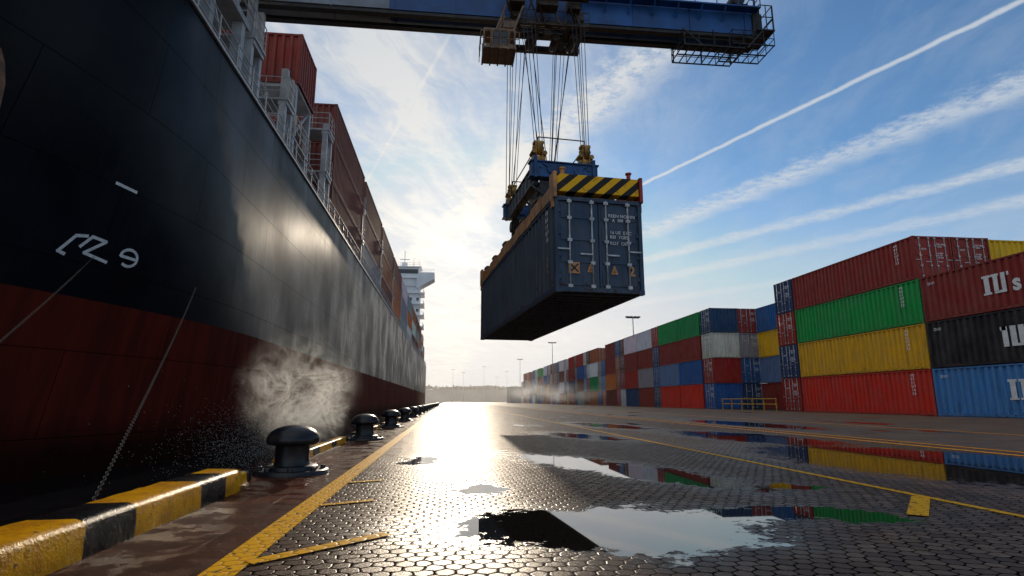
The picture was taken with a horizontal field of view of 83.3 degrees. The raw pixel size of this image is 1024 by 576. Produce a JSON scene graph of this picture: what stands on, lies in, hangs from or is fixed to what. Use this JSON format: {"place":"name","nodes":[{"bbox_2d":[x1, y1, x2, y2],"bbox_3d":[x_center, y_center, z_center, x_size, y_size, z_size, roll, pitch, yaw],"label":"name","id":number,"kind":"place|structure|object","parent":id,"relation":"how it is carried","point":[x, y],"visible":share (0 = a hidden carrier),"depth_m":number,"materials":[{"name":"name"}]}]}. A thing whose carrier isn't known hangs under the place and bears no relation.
{"place":"outdoors","nodes":[
{"label":"outdoors","id":0,"kind":"place"},
{"bbox_2d":[0,403,440,526],"bbox_3d":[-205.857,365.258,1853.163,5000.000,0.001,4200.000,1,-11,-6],"label":"water","id":1,"kind":"structure","parent":0,"point":[23,500],"depth_m":12.03,"materials":[{"name":"black liquid"}]},
{"bbox_2d":[0,0,434,482],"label":"container ship","id":2,"kind":"object","parent":1,"relation":"on","point":[151,155],"visible":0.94,"depth_m":15.16,"materials":[{"name":"paint"}]},
{"bbox_2d":[92,288,195,500],"bbox_3d":[-5.723,0.735,9.768,0.024,3.896,13.527,6,-12,-27],"label":"mooring chain","id":3,"kind":"object","parent":2,"relation":"hanging from","point":[138,411],"visible":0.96,"depth_m":5.87,"materials":[{"name":"metal"}]},
{"bbox_2d":[260,32,316,113],"bbox_3d":[-11.357,-10.600,28.611,2.446,2.580,3.022,1,-11,-6],"label":"shipping container","id":4,"kind":"object","parent":2,"relation":"on","point":[291,52],"visible":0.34,"depth_m":27.36,"materials":[{"name":"metal"}]},
{"bbox_2d":[309,181,361,260],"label":"shipping container","id":5,"kind":"object","parent":2,"relation":"on","point":[340,207],"visible":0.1,"depth_m":39.12,"materials":[{"name":"metal"}]},
{"bbox_2d":[297,141,362,236],"bbox_3d":[-12.858,-6.643,41.404,2.446,2.580,12.222,1,-11,-6],"label":"shipping container","id":6,"kind":"object","parent":5,"relation":"on","point":[344,186],"visible":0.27,"depth_m":38.40,"materials":[{"name":"metal"}]},
{"bbox_2d":[296,103,364,206],"bbox_3d":[-12.858,-9.194,41.905,2.446,2.580,12.222,1,-11,-6],"label":"shipping container","id":7,"kind":"object","parent":6,"relation":"on","point":[343,142],"visible":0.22,"depth_m":38.12,"materials":[{"name":"metal"}]},
{"bbox_2d":[362,244,379,289],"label":"shipping container","id":8,"kind":"object","parent":2,"relation":"on","point":[369,259],"visible":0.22,"depth_m":53.28,"materials":[{"name":"metal"}]},
{"bbox_2d":[364,214,380,270],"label":"shipping container","id":9,"kind":"object","parent":8,"relation":"on","point":[372,244],"visible":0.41,"depth_m":53.68,"materials":[{"name":"metal"}]},
{"bbox_2d":[363,182,382,247],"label":"shipping container","id":10,"kind":"object","parent":9,"relation":"on","point":[373,215],"visible":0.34,"depth_m":53.83,"materials":[{"name":"metal"}]},
{"bbox_2d":[380,276,391,311],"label":"shipping container","id":11,"kind":"object","parent":2,"relation":"on","point":[385,288],"visible":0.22,"depth_m":66.42,"materials":[{"name":"metal"}]},
{"bbox_2d":[381,253,392,293],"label":"shipping container","id":12,"kind":"object","parent":11,"relation":"on","point":[387,274],"visible":0.34,"depth_m":66.97,"materials":[{"name":"metal"}]},
{"bbox_2d":[381,227,393,273],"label":"shipping container","id":13,"kind":"object","parent":12,"relation":"on","point":[388,252],"visible":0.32,"depth_m":66.72,"materials":[{"name":"metal"}]},
{"bbox_2d":[133,385,330,476],"bbox_3d":[-4.307,2.035,8.953,2.181,1.651,7.210,1,-11,-6],"label":"spray","id":14,"kind":"object","parent":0,"point":[235,439],"visible":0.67,"depth_m":8.46,"materials":[{"name":"grey liquid"}]},
{"bbox_2d":[45,402,445,575],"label":"pavement","id":15,"kind":"structure","parent":0,"point":[198,541],"depth_m":3.72,"materials":[{"name":"brown concrete"}]},
{"bbox_2d":[0,469,240,575],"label":"quay kerb","id":16,"kind":"structure","parent":15,"relation":"on","point":[45,544],"depth_m":3.18,"materials":[{"name":"paint"}]},
{"bbox_2d":[252,425,328,477],"bbox_3d":[-2.488,1.827,6.541,0.820,0.533,0.820,1,-11,-6],"label":"mooring bollard","id":17,"kind":"object","parent":15,"relation":"on","point":[292,443],"visible":1,"depth_m":6.35,"materials":[{"name":"metal"}]},
{"bbox_2d":[272,436,347,463],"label":"quay kerb","id":18,"kind":"structure","parent":15,"relation":"on","point":[318,448],"depth_m":9.58,"materials":[{"name":"paint"}]},
{"bbox_2d":[347,414,383,440],"bbox_3d":[-3.117,2.937,12.199,0.820,0.533,0.820,-10,-15,43],"label":"mooring bollard","id":19,"kind":"object","parent":15,"relation":"on","point":[364,423],"visible":0.99,"depth_m":12.01,"materials":[{"name":"metal"}]},
{"bbox_2d":[381,410,403,427],"bbox_3d":[-3.745,4.047,17.857,0.820,0.533,0.820,-1,-11,4],"label":"mooring bollard","id":20,"kind":"object","parent":15,"relation":"on","point":[390,416],"visible":0.97,"depth_m":17.67,"materials":[{"name":"metal"}]},
{"bbox_2d":[425,390,506,402],"bbox_3d":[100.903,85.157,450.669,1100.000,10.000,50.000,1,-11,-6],"label":"embankment","id":21,"kind":"structure","parent":0,"point":[437,396],"depth_m":416.45,"materials":[{"name":"concrete"}]},
{"bbox_2d":[426,384,518,389],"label":"woodland","id":22,"kind":"object","parent":21,"relation":"on","point":[459,387],"visible":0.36,"depth_m":422.97,"materials":[{"name":"grey"}]},
{"bbox_2d":[239,0,774,187],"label":"gantry crane","id":23,"kind":"object","parent":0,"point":[568,27],"visible":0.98,"depth_m":23.27,"materials":[{"name":"blue paint"}]},
{"bbox_2d":[480,136,642,290],"bbox_3d":[1.032,-2.682,21.546,2.520,3.519,12.340,2,-11,-12],"label":"container spreader","id":24,"kind":"object","parent":23,"relation":"hanging from","point":[543,184],"visible":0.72,"depth_m":18.45,"materials":[{"name":"beige paint"}]},
{"bbox_2d":[480,195,644,340],"bbox_3d":[1.031,0.014,21.004,2.452,2.580,12.222,2,-11,-12],"label":"shipping container","id":25,"kind":"object","parent":24,"relation":"hanging from","point":[565,261],"visible":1,"depth_m":15.54,"materials":[{"name":"metal"}]},
{"bbox_2d":[558,198,599,288],"bbox_3d":[1.731,-1.168,15.084,1.148,2.420,0.123,2,-11,-12],"label":"door","id":26,"kind":"structure","parent":25,"relation":"in","point":[578,221],"depth_m":15.10,"materials":[{"name":"paint"}]},
{"bbox_2d":[598,201,640,290],"bbox_3d":[2.877,-1.121,15.325,1.148,2.420,0.123,2,-11,-12],"label":"door","id":27,"kind":"structure","parent":25,"relation":"in","point":[624,257],"depth_m":15.32,"materials":[{"name":"paint"}]},
{"bbox_2d":[506,387,520,402],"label":"warehouse","id":28,"kind":"structure","parent":0,"point":[513,394],"depth_m":225.80,"materials":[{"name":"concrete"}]},
{"bbox_2d":[234,402,1023,575],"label":"paved road","id":29,"kind":"structure","parent":0,"point":[467,489],"depth_m":4.47,"materials":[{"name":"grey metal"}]},
{"bbox_2d":[244,532,391,563],"bbox_3d":[-1.034,1.427,3.183,0.100,0.001,0.849,-9,-15,40],"label":"road marking","id":30,"kind":"object","parent":29,"relation":"on","point":[308,549],"visible":1,"depth_m":3.14,"materials":[{"name":"yellow paint"}]},
{"bbox_2d":[198,403,444,575],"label":"road marking","id":31,"kind":"object","parent":29,"relation":"on","point":[233,563],"visible":1,"depth_m":3.77,"materials":[{"name":"yellow paint"}]},
{"bbox_2d":[484,404,1023,455],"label":"road marking","id":32,"kind":"object","parent":29,"relation":"on","point":[831,437],"depth_m":12.08,"materials":[{"name":"yellow paint"}]},
{"bbox_2d":[485,408,1023,517],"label":"road marking","id":33,"kind":"object","parent":29,"relation":"on","point":[994,510],"visible":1,"depth_m":5.71,"materials":[{"name":"yellow paint"}]},
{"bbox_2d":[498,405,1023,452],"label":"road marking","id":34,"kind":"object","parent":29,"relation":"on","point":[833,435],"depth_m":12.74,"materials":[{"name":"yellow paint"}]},
{"bbox_2d":[907,496,929,515],"bbox_3d":[3.150,1.677,4.454,0.130,0.001,1.012,-8,-14,35],"label":"road marking","id":35,"kind":"object","parent":29,"relation":"on","point":[919,505],"visible":1,"depth_m":4.38,"materials":[{"name":"yellow paint"}]},
{"bbox_2d":[265,0,1023,389],"label":"sky","id":36,"kind":"structure","parent":0,"point":[866,125],"materials":[{"name":"blue"}]},
{"bbox_2d":[465,402,1023,451],"bbox_3d":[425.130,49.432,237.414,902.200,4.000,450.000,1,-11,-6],"label":"ground","id":37,"kind":"structure","parent":0,"point":[1002,428],"depth_m":21.85,"materials":[{"name":"concrete"}]},
{"bbox_2d":[590,391,600,405],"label":"shipping container","id":38,"kind":"object","parent":37,"relation":"on","point":[594,397],"visible":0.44,"depth_m":106.87,"materials":[{"name":"metal"}]},
{"bbox_2d":[590,377,598,390],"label":"shipping container","id":39,"kind":"object","parent":38,"relation":"on","point":[593,383],"visible":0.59,"depth_m":107.27,"materials":[{"name":"metal"}]},
{"bbox_2d":[589,362,597,377],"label":"shipping container","id":40,"kind":"object","parent":39,"relation":"on","point":[593,369],"visible":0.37,"depth_m":107.64,"materials":[{"name":"metal"}]},
{"bbox_2d":[590,348,604,363],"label":"shipping container","id":41,"kind":"object","parent":40,"relation":"on","point":[597,354],"visible":0.57,"depth_m":105.81,"materials":[{"name":"metal"}]},
{"bbox_2d":[606,390,616,405],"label":"shipping container","id":42,"kind":"object","parent":37,"relation":"on","point":[611,397],"visible":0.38,"depth_m":95.75,"materials":[{"name":"metal"}]},
{"bbox_2d":[605,374,615,389],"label":"shipping container","id":43,"kind":"object","parent":42,"relation":"on","point":[610,381],"visible":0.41,"depth_m":96.03,"materials":[{"name":"metal"}]},
{"bbox_2d":[605,358,615,374],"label":"shipping container","id":44,"kind":"object","parent":43,"relation":"on","point":[610,365],"visible":0.57,"depth_m":97.00,"materials":[{"name":"metal"}]},
{"bbox_2d":[605,342,614,359],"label":"shipping container","id":45,"kind":"object","parent":44,"relation":"on","point":[610,351],"visible":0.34,"depth_m":97.32,"materials":[{"name":"metal"}]},
{"bbox_2d":[626,388,639,406],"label":"shipping container","id":46,"kind":"object","parent":37,"relation":"on","point":[632,397],"visible":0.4,"depth_m":84.94,"materials":[{"name":"metal"}]},
{"bbox_2d":[625,370,638,388],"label":"shipping container","id":47,"kind":"object","parent":46,"relation":"on","point":[631,379],"visible":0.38,"depth_m":85.39,"materials":[{"name":"metal"}]},
{"bbox_2d":[624,352,637,371],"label":"shipping container","id":48,"kind":"object","parent":47,"relation":"on","point":[631,361],"visible":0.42,"depth_m":85.62,"materials":[{"name":"metal"}]},
{"bbox_2d":[624,334,636,354],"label":"shipping container","id":49,"kind":"object","parent":48,"relation":"on","point":[630,344],"visible":0.51,"depth_m":86.28,"materials":[{"name":"metal"}]},
{"bbox_2d":[639,387,654,406],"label":"shipping container","id":50,"kind":"object","parent":37,"relation":"on","point":[646,397],"visible":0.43,"depth_m":78.84,"materials":[{"name":"metal"}]},
{"bbox_2d":[638,367,653,387],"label":"shipping container","id":51,"kind":"object","parent":50,"relation":"on","point":[645,378],"visible":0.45,"depth_m":79.20,"materials":[{"name":"metal"}]},
{"bbox_2d":[638,348,652,369],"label":"shipping container","id":52,"kind":"object","parent":51,"relation":"on","point":[645,360],"visible":0.59,"depth_m":79.81,"materials":[{"name":"metal"}]},
{"bbox_2d":[637,329,651,351],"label":"shipping container","id":53,"kind":"object","parent":52,"relation":"on","point":[643,340],"visible":0.59,"depth_m":80.31,"materials":[{"name":"metal"}]},
{"bbox_2d":[661,386,680,407],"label":"shipping container","id":54,"kind":"object","parent":37,"relation":"on","point":[670,396],"visible":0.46,"depth_m":70.10,"materials":[{"name":"metal"}]},
{"bbox_2d":[660,363,681,386],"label":"shipping container","id":55,"kind":"object","parent":54,"relation":"on","point":[669,375],"visible":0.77,"depth_m":70.66,"materials":[{"name":"metal"}]},
{"bbox_2d":[659,341,678,365],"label":"shipping container","id":56,"kind":"object","parent":55,"relation":"on","point":[668,354],"visible":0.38,"depth_m":71.29,"materials":[{"name":"metal"}]},
{"bbox_2d":[658,320,676,345],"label":"shipping container","id":57,"kind":"object","parent":56,"relation":"on","point":[667,333],"visible":0.52,"depth_m":71.67,"materials":[{"name":"metal"}]},
{"bbox_2d":[680,384,705,408],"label":"shipping container","id":58,"kind":"object","parent":37,"relation":"on","point":[692,396],"visible":0.62,"depth_m":64.04,"materials":[{"name":"metal"}]},
{"bbox_2d":[679,360,703,384],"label":"shipping container","id":59,"kind":"object","parent":58,"relation":"on","point":[690,372],"visible":0.73,"depth_m":64.48,"materials":[{"name":"metal"}]},
{"bbox_2d":[677,336,702,362],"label":"shipping container","id":60,"kind":"object","parent":59,"relation":"on","point":[689,349],"visible":0.68,"depth_m":64.98,"materials":[{"name":"metal"}]},
{"bbox_2d":[676,312,700,340],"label":"shipping container","id":61,"kind":"object","parent":60,"relation":"on","point":[688,326],"visible":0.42,"depth_m":65.48,"materials":[{"name":"metal"}]},
{"bbox_2d":[704,383,743,408],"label":"shipping container","id":62,"kind":"object","parent":37,"relation":"on","point":[715,393],"visible":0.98,"depth_m":58.86,"materials":[{"name":"metal"}]},
{"bbox_2d":[703,358,741,383],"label":"shipping container","id":63,"kind":"object","parent":62,"relation":"on","point":[721,370],"visible":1,"depth_m":59.34,"materials":[{"name":"metal"}]},
{"bbox_2d":[701,332,739,358],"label":"shipping container","id":64,"kind":"object","parent":63,"relation":"on","point":[720,345],"visible":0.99,"depth_m":59.84,"materials":[{"name":"metal"}]},
{"bbox_2d":[700,308,738,334],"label":"shipping container","id":65,"kind":"object","parent":64,"relation":"on","point":[718,320],"visible":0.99,"depth_m":60.34,"materials":[{"name":"metal"}]},
{"bbox_2d":[722,398,777,410],"bbox_3d":[21.187,10.465,51.914,0.080,1.050,9.580,1,-11,-6],"label":"safety barrier","id":66,"kind":"object","parent":37,"relation":"on","point":[741,403],"visible":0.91,"depth_m":51.10,"materials":[{"name":"metal"}]},
{"bbox_2d":[742,383,762,408],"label":"shipping container","id":67,"kind":"object","parent":37,"relation":"on","point":[752,390],"visible":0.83,"depth_m":59.13,"materials":[{"name":"metal"}]},
{"bbox_2d":[744,384,754,407],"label":"door","id":68,"kind":"structure","parent":67,"relation":"in","point":[748,389],"depth_m":59.10,"materials":[{"name":"paint"}]},
{"bbox_2d":[741,358,760,382],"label":"shipping container","id":69,"kind":"object","parent":67,"relation":"on","point":[750,370],"visible":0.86,"depth_m":59.62,"materials":[{"name":"metal"}]},
{"bbox_2d":[742,359,752,381],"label":"door","id":70,"kind":"structure","parent":69,"relation":"in","point":[747,370],"depth_m":59.58,"materials":[{"name":"paint"}]},
{"bbox_2d":[739,333,758,357],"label":"shipping container","id":71,"kind":"object","parent":69,"relation":"on","point":[748,344],"visible":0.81,"depth_m":60.12,"materials":[{"name":"metal"}]},
{"bbox_2d":[740,334,750,356],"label":"door","id":72,"kind":"structure","parent":71,"relation":"in","point":[745,345],"depth_m":60.08,"materials":[{"name":"paint"}]},
{"bbox_2d":[737,308,756,332],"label":"shipping container","id":73,"kind":"object","parent":71,"relation":"on","point":[746,318],"visible":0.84,"depth_m":60.61,"materials":[{"name":"metal"}]},
{"bbox_2d":[738,309,748,331],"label":"door","id":74,"kind":"structure","parent":73,"relation":"in","point":[743,320],"depth_m":60.58,"materials":[{"name":"paint"}]},
{"bbox_2d":[748,309,756,331],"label":"door","id":75,"kind":"structure","parent":73,"relation":"in","point":[752,324],"depth_m":60.67,"materials":[{"name":"paint"}]},
{"bbox_2d":[749,334,758,356],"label":"door","id":76,"kind":"structure","parent":71,"relation":"in","point":[754,349],"depth_m":60.18,"materials":[{"name":"paint"}]},
{"bbox_2d":[751,359,760,381],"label":"door","id":77,"kind":"structure","parent":69,"relation":"in","point":[756,374],"depth_m":59.67,"materials":[{"name":"paint"}]},
{"bbox_2d":[754,384,762,407],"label":"door","id":78,"kind":"structure","parent":67,"relation":"in","point":[756,390],"depth_m":59.18,"materials":[{"name":"paint"}]},
{"bbox_2d":[761,382,783,408],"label":"shipping container","id":79,"kind":"object","parent":37,"relation":"on","point":[772,390],"visible":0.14,"depth_m":57.36,"materials":[{"name":"metal"}]},
{"bbox_2d":[759,355,786,382],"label":"shipping container","id":80,"kind":"object","parent":79,"relation":"on","point":[770,369],"visible":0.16,"depth_m":57.83,"materials":[{"name":"metal"}]},
{"bbox_2d":[757,329,779,357],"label":"shipping container","id":81,"kind":"object","parent":80,"relation":"on","point":[768,344],"visible":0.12,"depth_m":58.30,"materials":[{"name":"metal"}]},
{"bbox_2d":[755,303,776,332],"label":"shipping container","id":82,"kind":"object","parent":81,"relation":"on","point":[766,318],"visible":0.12,"depth_m":58.86,"materials":[{"name":"metal"}]},
{"bbox_2d":[782,378,803,411],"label":"shipping container","id":83,"kind":"object","parent":37,"relation":"on","point":[792,394],"visible":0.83,"depth_m":45.44,"materials":[{"name":"metal"}]},
{"bbox_2d":[783,379,793,409],"bbox_3d":[22.085,8.524,46.096,0.123,2.420,1.148,1,-11,-6],"label":"door","id":84,"kind":"structure","parent":83,"relation":"in","point":[789,404],"depth_m":46.04,"materials":[{"name":"paint"}]},
{"bbox_2d":[779,344,800,378],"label":"shipping container","id":85,"kind":"object","parent":83,"relation":"on","point":[789,361],"visible":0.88,"depth_m":45.92,"materials":[{"name":"metal"}]},
{"bbox_2d":[780,347,790,376],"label":"door","id":86,"kind":"structure","parent":85,"relation":"in","point":[785,364],"depth_m":46.54,"materials":[{"name":"paint"}]},
{"bbox_2d":[776,311,799,346],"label":"shipping container","id":87,"kind":"object","parent":85,"relation":"on","point":[786,329],"visible":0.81,"depth_m":46.42,"materials":[{"name":"metal"}]},
{"bbox_2d":[777,315,787,344],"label":"door","id":88,"kind":"structure","parent":87,"relation":"in","point":[782,332],"depth_m":47.04,"materials":[{"name":"paint"}]},
{"bbox_2d":[773,279,794,314],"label":"shipping container","id":89,"kind":"object","parent":87,"relation":"on","point":[783,296],"visible":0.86,"depth_m":46.94,"materials":[{"name":"metal"}]},
{"bbox_2d":[775,283,784,312],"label":"door","id":90,"kind":"structure","parent":89,"relation":"in","point":[779,301],"depth_m":47.54,"materials":[{"name":"paint"}]},
{"bbox_2d":[782,281,791,311],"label":"door","id":91,"kind":"structure","parent":89,"relation":"in","point":[787,300],"depth_m":46.45,"materials":[{"name":"paint"}]},
{"bbox_2d":[785,313,794,343],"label":"door","id":92,"kind":"structure","parent":87,"relation":"in","point":[790,332],"depth_m":45.95,"materials":[{"name":"paint"}]},
{"bbox_2d":[788,345,798,376],"bbox_3d":[22.212,5.748,45.453,0.123,2.420,1.148,1,-11,-6],"label":"door","id":93,"kind":"structure","parent":85,"relation":"in","point":[793,365],"depth_m":45.46,"materials":[{"name":"paint"}]},
{"bbox_2d":[791,379,801,409],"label":"door","id":94,"kind":"structure","parent":83,"relation":"in","point":[796,397],"depth_m":44.95,"materials":[{"name":"paint"}]},
{"bbox_2d":[801,369,937,415],"bbox_3d":[24.140,7.015,38.299,2.452,2.580,12.222,1,-11,-6],"label":"shipping container","id":95,"kind":"object","parent":37,"relation":"on","point":[910,392],"visible":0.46,"depth_m":36.81,"materials":[{"name":"metal"}]},
{"bbox_2d":[798,323,938,376],"bbox_3d":[24.140,4.463,38.799,2.452,2.580,12.222,1,-11,-6],"label":"shipping container","id":96,"kind":"object","parent":95,"relation":"on","point":[905,348],"visible":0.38,"depth_m":37.33,"materials":[{"name":"metal"}]},
{"bbox_2d":[795,279,926,342],"bbox_3d":[24.140,1.912,39.300,2.452,2.580,12.222,1,-11,-6],"label":"shipping container","id":97,"kind":"object","parent":96,"relation":"on","point":[895,306],"visible":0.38,"depth_m":37.83,"materials":[{"name":"metal"}]},
{"bbox_2d":[792,236,953,309],"bbox_3d":[24.140,-0.639,39.800,2.452,2.580,12.222,1,-11,-6],"label":"shipping container","id":98,"kind":"object","parent":97,"relation":"on","point":[909,258],"visible":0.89,"depth_m":36.83,"materials":[{"name":"metal"}]},
{"bbox_2d":[914,237,934,276],"bbox_3d":[24.216,-1.829,33.841,1.148,2.420,0.123,1,-11,-6],"label":"door","id":99,"kind":"structure","parent":98,"relation":"in","point":[924,259],"depth_m":33.85,"materials":[{"name":"paint"}]},
{"bbox_2d":[930,238,952,273],"bbox_3d":[25.381,-1.805,33.965,1.148,2.420,0.123,1,-11,-6],"label":"door","id":100,"kind":"structure","parent":98,"relation":"in","point":[940,265],"depth_m":33.99,"materials":[{"name":"paint"}]},
{"bbox_2d":[932,363,1023,417],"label":"shipping container","id":101,"kind":"object","parent":37,"relation":"on","point":[986,391],"visible":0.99,"depth_m":29.41,"materials":[{"name":"metal"}]},
{"bbox_2d":[925,307,1023,367],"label":"shipping container","id":102,"kind":"object","parent":101,"relation":"on","point":[994,338],"visible":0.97,"depth_m":29.61,"materials":[{"name":"metal"}]},
{"bbox_2d":[919,251,1023,321],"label":"shipping container","id":103,"kind":"object","parent":102,"relation":"on","point":[993,285],"visible":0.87,"depth_m":29.84,"materials":[{"name":"metal"}]},
{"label":"shipping container","id":104,"kind":"object","parent":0,"visible":0},
{"bbox_2d":[950,237,990,268],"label":"shipping container","id":105,"kind":"object","parent":104,"relation":"on","point":[968,251],"visible":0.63,"depth_m":34.26,"materials":[{"name":"metal"}]},
{"bbox_2d":[952,238,971,268],"bbox_3d":[26.701,-1.777,34.107,1.148,2.420,0.123,1,-11,-6],"label":"door","id":106,"kind":"structure","parent":105,"relation":"in","point":[962,258],"depth_m":34.17,"materials":[{"name":"paint"}]},
{"bbox_2d":[968,238,988,264],"bbox_3d":[27.866,-1.753,34.231,1.148,2.420,0.123,1,-11,-6],"label":"door","id":107,"kind":"structure","parent":105,"relation":"in","point":[982,250],"depth_m":34.32,"materials":[{"name":"paint"}]},
{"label":"shipping container","id":108,"kind":"object","parent":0,"visible":0},
{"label":"shipping container","id":109,"kind":"object","parent":108,"relation":"on","visible":0},
{"bbox_2d":[988,239,1023,259],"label":"shipping container","id":110,"kind":"object","parent":109,"relation":"on","point":[1000,248],"visible":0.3,"depth_m":34.88,"materials":[{"name":"metal"}]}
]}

